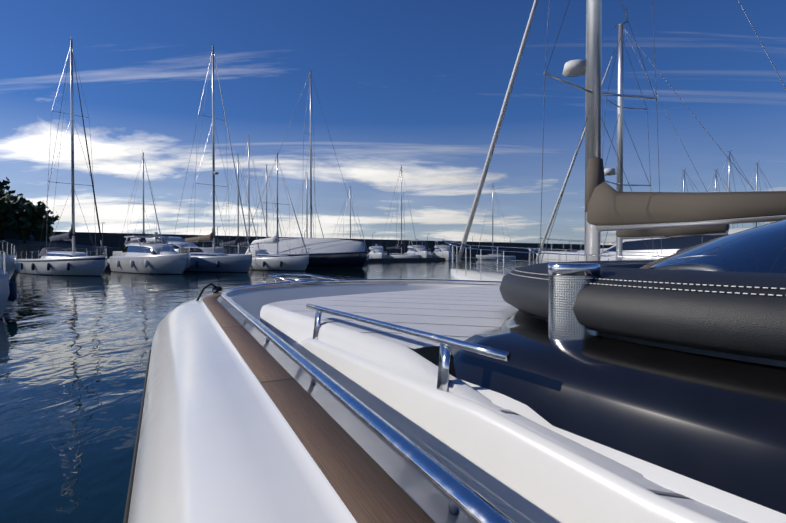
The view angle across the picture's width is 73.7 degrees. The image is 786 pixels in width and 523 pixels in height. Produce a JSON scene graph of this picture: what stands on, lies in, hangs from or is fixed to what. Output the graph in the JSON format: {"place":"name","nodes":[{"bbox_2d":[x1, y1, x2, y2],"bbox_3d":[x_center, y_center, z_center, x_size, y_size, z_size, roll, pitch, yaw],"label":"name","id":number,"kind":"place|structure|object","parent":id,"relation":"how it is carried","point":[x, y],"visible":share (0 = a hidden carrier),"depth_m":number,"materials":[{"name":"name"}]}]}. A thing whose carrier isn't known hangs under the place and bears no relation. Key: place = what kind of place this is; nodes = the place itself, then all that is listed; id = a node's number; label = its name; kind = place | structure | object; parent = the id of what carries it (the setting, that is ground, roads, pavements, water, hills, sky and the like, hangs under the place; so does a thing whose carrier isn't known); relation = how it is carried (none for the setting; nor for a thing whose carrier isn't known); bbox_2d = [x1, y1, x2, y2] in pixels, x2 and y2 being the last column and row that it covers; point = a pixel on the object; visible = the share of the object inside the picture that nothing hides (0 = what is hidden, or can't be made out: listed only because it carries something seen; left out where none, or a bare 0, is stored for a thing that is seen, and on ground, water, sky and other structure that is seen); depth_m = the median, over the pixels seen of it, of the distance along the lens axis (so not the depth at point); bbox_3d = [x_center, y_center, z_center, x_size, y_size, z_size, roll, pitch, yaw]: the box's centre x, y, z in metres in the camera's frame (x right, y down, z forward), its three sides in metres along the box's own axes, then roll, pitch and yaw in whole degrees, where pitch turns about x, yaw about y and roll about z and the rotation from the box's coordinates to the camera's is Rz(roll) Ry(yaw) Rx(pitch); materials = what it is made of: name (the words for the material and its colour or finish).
{"place":"outdoors","nodes":[
{"label":"outdoors","id":0,"kind":"place"},
{"bbox_2d":[0,239,120,258],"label":"breakwater","id":1,"kind":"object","parent":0,"point":[26,248],"depth_m":95.93,"materials":[{"name":"grey concrete"}]},
{"bbox_2d":[0,188,59,243],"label":"shore trees","id":2,"kind":"object","parent":1,"relation":"on","point":[28,220],"visible":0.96,"depth_m":92.14,"materials":[{"name":"green plant"}]},
{"bbox_2d":[0,257,538,522],"bbox_3d":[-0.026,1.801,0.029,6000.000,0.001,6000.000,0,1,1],"label":"sea water","id":3,"kind":"structure","parent":0,"point":[74,353],"depth_m":7.89,"materials":[{"name":"teal liquid"}]},
{"bbox_2d":[0,251,16,317],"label":"boat","id":4,"kind":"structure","parent":3,"relation":"on","point":[8,289],"depth_m":14.31,"materials":[{"name":"white plastic"}]},
{"bbox_2d":[1,241,20,278],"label":"boat","id":5,"kind":"object","parent":3,"relation":"on","point":[12,265],"visible":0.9,"depth_m":31.75,"materials":[{"name":"white plastic"}]},
{"bbox_2d":[17,36,108,275],"bbox_3d":[-27.239,-8.509,43.871,13.670,20.262,4.579,1,1,38],"label":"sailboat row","id":6,"kind":"object","parent":3,"relation":"on","point":[58,261],"visible":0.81,"depth_m":42.72,"materials":[{"name":"white"}]},
{"bbox_2d":[107,152,162,262],"bbox_3d":[-27.718,-5.402,57.315,11.000,13.605,3.671,1,1,38],"label":"sailboat","id":7,"kind":"object","parent":3,"relation":"on","point":[136,241],"visible":0.23,"depth_m":56.70,"materials":[{"name":"silver"}]},
{"bbox_2d":[109,236,190,273],"bbox_3d":[-21.328,-0.295,47.164,12.513,4.029,4.478,1,1,44],"label":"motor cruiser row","id":8,"kind":"object","parent":3,"relation":"on","point":[148,258],"visible":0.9,"depth_m":45.25,"materials":[{"name":"white plastic"}]},
{"bbox_2d":[113,225,223,255],"bbox_3d":[-26.142,-1.680,62.351,20.013,6.294,5.863,1,1,38],"label":"motor yacht","id":9,"kind":"object","parent":3,"relation":"on","point":[175,241],"visible":0.29,"depth_m":60.99,"materials":[{"name":"white"}]},
{"bbox_2d":[172,45,252,272],"bbox_3d":[-18.230,-9.911,51.473,14.170,22.815,4.779,1,1,38],"label":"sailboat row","id":10,"kind":"object","parent":3,"relation":"on","point":[204,261],"visible":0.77,"depth_m":49.79,"materials":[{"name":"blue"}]},
{"bbox_2d":[215,154,259,254],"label":"sailboat","id":11,"kind":"object","parent":3,"relation":"on","point":[236,242],"visible":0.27,"depth_m":65.60,"materials":[{"name":"silver"}]},
{"bbox_2d":[224,136,267,254],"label":"sailboat","id":12,"kind":"object","parent":3,"relation":"on","point":[246,243],"visible":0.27,"depth_m":73.53,"materials":[{"name":"silver metal"}]},
{"bbox_2d":[242,165,282,250],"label":"sailboat","id":13,"kind":"object","parent":3,"relation":"on","point":[266,171],"visible":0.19,"depth_m":79.50,"materials":[{"name":"silver"}]},
{"bbox_2d":[235,153,310,270],"bbox_3d":[-12.829,-5.179,55.740,12.670,13.210,4.479,1,1,43],"label":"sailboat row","id":14,"kind":"object","parent":3,"relation":"on","point":[263,259],"visible":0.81,"depth_m":53.84,"materials":[{"name":"white"}]},
{"bbox_2d":[104,258,444,270],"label":"pontoon","id":15,"kind":"object","parent":3,"relation":"on","point":[397,260],"visible":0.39,"depth_m":104.95,"materials":[{"name":"concrete"}]},
{"bbox_2d":[241,71,366,267],"bbox_3d":[-11.424,-11.262,64.756,17.000,25.075,4.895,0,1,13],"label":"covered sailboat","id":16,"kind":"object","parent":3,"relation":"on","point":[338,255],"visible":0.62,"depth_m":63.09,"materials":[{"name":"white"}]},
{"bbox_2d":[286,173,323,254],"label":"sailboat","id":17,"kind":"object","parent":3,"relation":"on","point":[306,213],"visible":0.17,"depth_m":77.50,"materials":[{"name":"silver"}]},
{"bbox_2d":[0,230,612,257],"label":"breakwater","id":18,"kind":"object","parent":3,"relation":"in","point":[109,239],"visible":0.32,"depth_m":177.56,"materials":[{"name":"concrete"}]},
{"bbox_2d":[102,222,569,253],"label":"breakwater lamp bollards","id":19,"kind":"object","parent":18,"relation":"on","point":[304,236],"visible":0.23,"depth_m":191.78,"materials":[{"name":"grey metal"}]},
{"bbox_2d":[332,186,368,259],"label":"sailboat","id":20,"kind":"object","parent":3,"relation":"on","point":[350,220],"visible":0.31,"depth_m":97.36,"materials":[{"name":"silver"}]},
{"bbox_2d":[367,244,387,257],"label":"motor yacht","id":21,"kind":"object","parent":3,"relation":"on","point":[376,251],"visible":0.65,"depth_m":119.92,"materials":[{"name":"white plastic"}]},
{"bbox_2d":[380,165,419,257],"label":"sailboat","id":22,"kind":"object","parent":3,"relation":"on","point":[395,255],"visible":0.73,"depth_m":119.11,"materials":[{"name":"silver"}]},
{"bbox_2d":[404,239,431,257],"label":"motor yacht","id":23,"kind":"object","parent":3,"relation":"on","point":[421,250],"visible":0.69,"depth_m":121.46,"materials":[{"name":"white plastic"}]},
{"bbox_2d":[432,239,455,260],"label":"motor yacht","id":24,"kind":"object","parent":3,"relation":"on","point":[443,251],"visible":0.75,"depth_m":121.35,"materials":[{"name":"white plastic"}]},
{"bbox_2d":[123,219,785,522],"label":"yacht","id":25,"kind":"object","parent":3,"relation":"on","point":[634,391],"visible":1,"depth_m":1.26,"materials":[{"name":"white plastic"}]},
{"bbox_2d":[476,182,515,259],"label":"sailboat","id":26,"kind":"object","parent":3,"relation":"on","point":[492,256],"visible":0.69,"depth_m":134.19,"materials":[{"name":"white"}]},
{"bbox_2d":[444,0,785,284],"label":"sailboat","id":27,"kind":"object","parent":3,"relation":"on","point":[608,207],"visible":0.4,"depth_m":9.31,"materials":[{"name":"white"}]},
{"bbox_2d":[525,8,754,264],"bbox_3d":[7.640,-2.970,16.306,3.579,10.100,9.170,-1,1,-32],"label":"sailboat","id":28,"kind":"object","parent":3,"relation":"on","point":[702,231],"visible":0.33,"depth_m":16.73,"materials":[{"name":"white"}]},
{"bbox_2d":[539,222,772,262],"bbox_3d":[14.143,-0.029,26.310,5.269,4.188,17.013,-1,1,-35],"label":"motor yacht","id":29,"kind":"object","parent":3,"relation":"on","point":[669,245],"visible":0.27,"depth_m":26.06,"materials":[{"name":"white"}]},
{"bbox_2d":[675,169,697,191],"bbox_3d":[34.958,-4.971,61.436,3.671,12.605,11.000,-1,1,-34],"label":"sailboat","id":30,"kind":"object","parent":3,"relation":"on","point":[684,180],"visible":0.08,"depth_m":62.04,"materials":[{"name":"silver metal"}]},
{"bbox_2d":[707,170,755,226],"bbox_3d":[39.931,-5.153,63.364,3.671,12.905,11.000,-1,1,-34],"label":"sailboat","id":31,"kind":"object","parent":3,"relation":"on","point":[716,181],"visible":0.04,"depth_m":63.98,"materials":[{"name":"silver metal"}]},
{"bbox_2d":[714,147,773,228],"bbox_3d":[39.016,-5.837,59.364,3.671,14.405,11.000,-1,1,-34],"label":"sailboat","id":32,"kind":"object","parent":3,"relation":"on","point":[728,175],"visible":0.21,"depth_m":59.96,"materials":[{"name":"silver metal"}]},
{"bbox_2d":[733,163,772,227],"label":"sailboat","id":33,"kind":"object","parent":3,"relation":"on","point":[756,185],"visible":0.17,"depth_m":74.75,"materials":[{"name":"silver metal"}]},
{"bbox_2d":[0,0,785,244],"label":"sky","id":34,"kind":"structure","parent":0,"point":[420,86],"materials":[{"name":"blue"}]},
{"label":"hill terrain","id":35,"kind":"structure","parent":0,"visible":0},
{"bbox_2d":[0,177,29,238],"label":"hill trees","id":36,"kind":"object","parent":35,"relation":"on","point":[17,197],"visible":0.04,"depth_m":111.47,"materials":[{"name":"green plant"}]}
]}

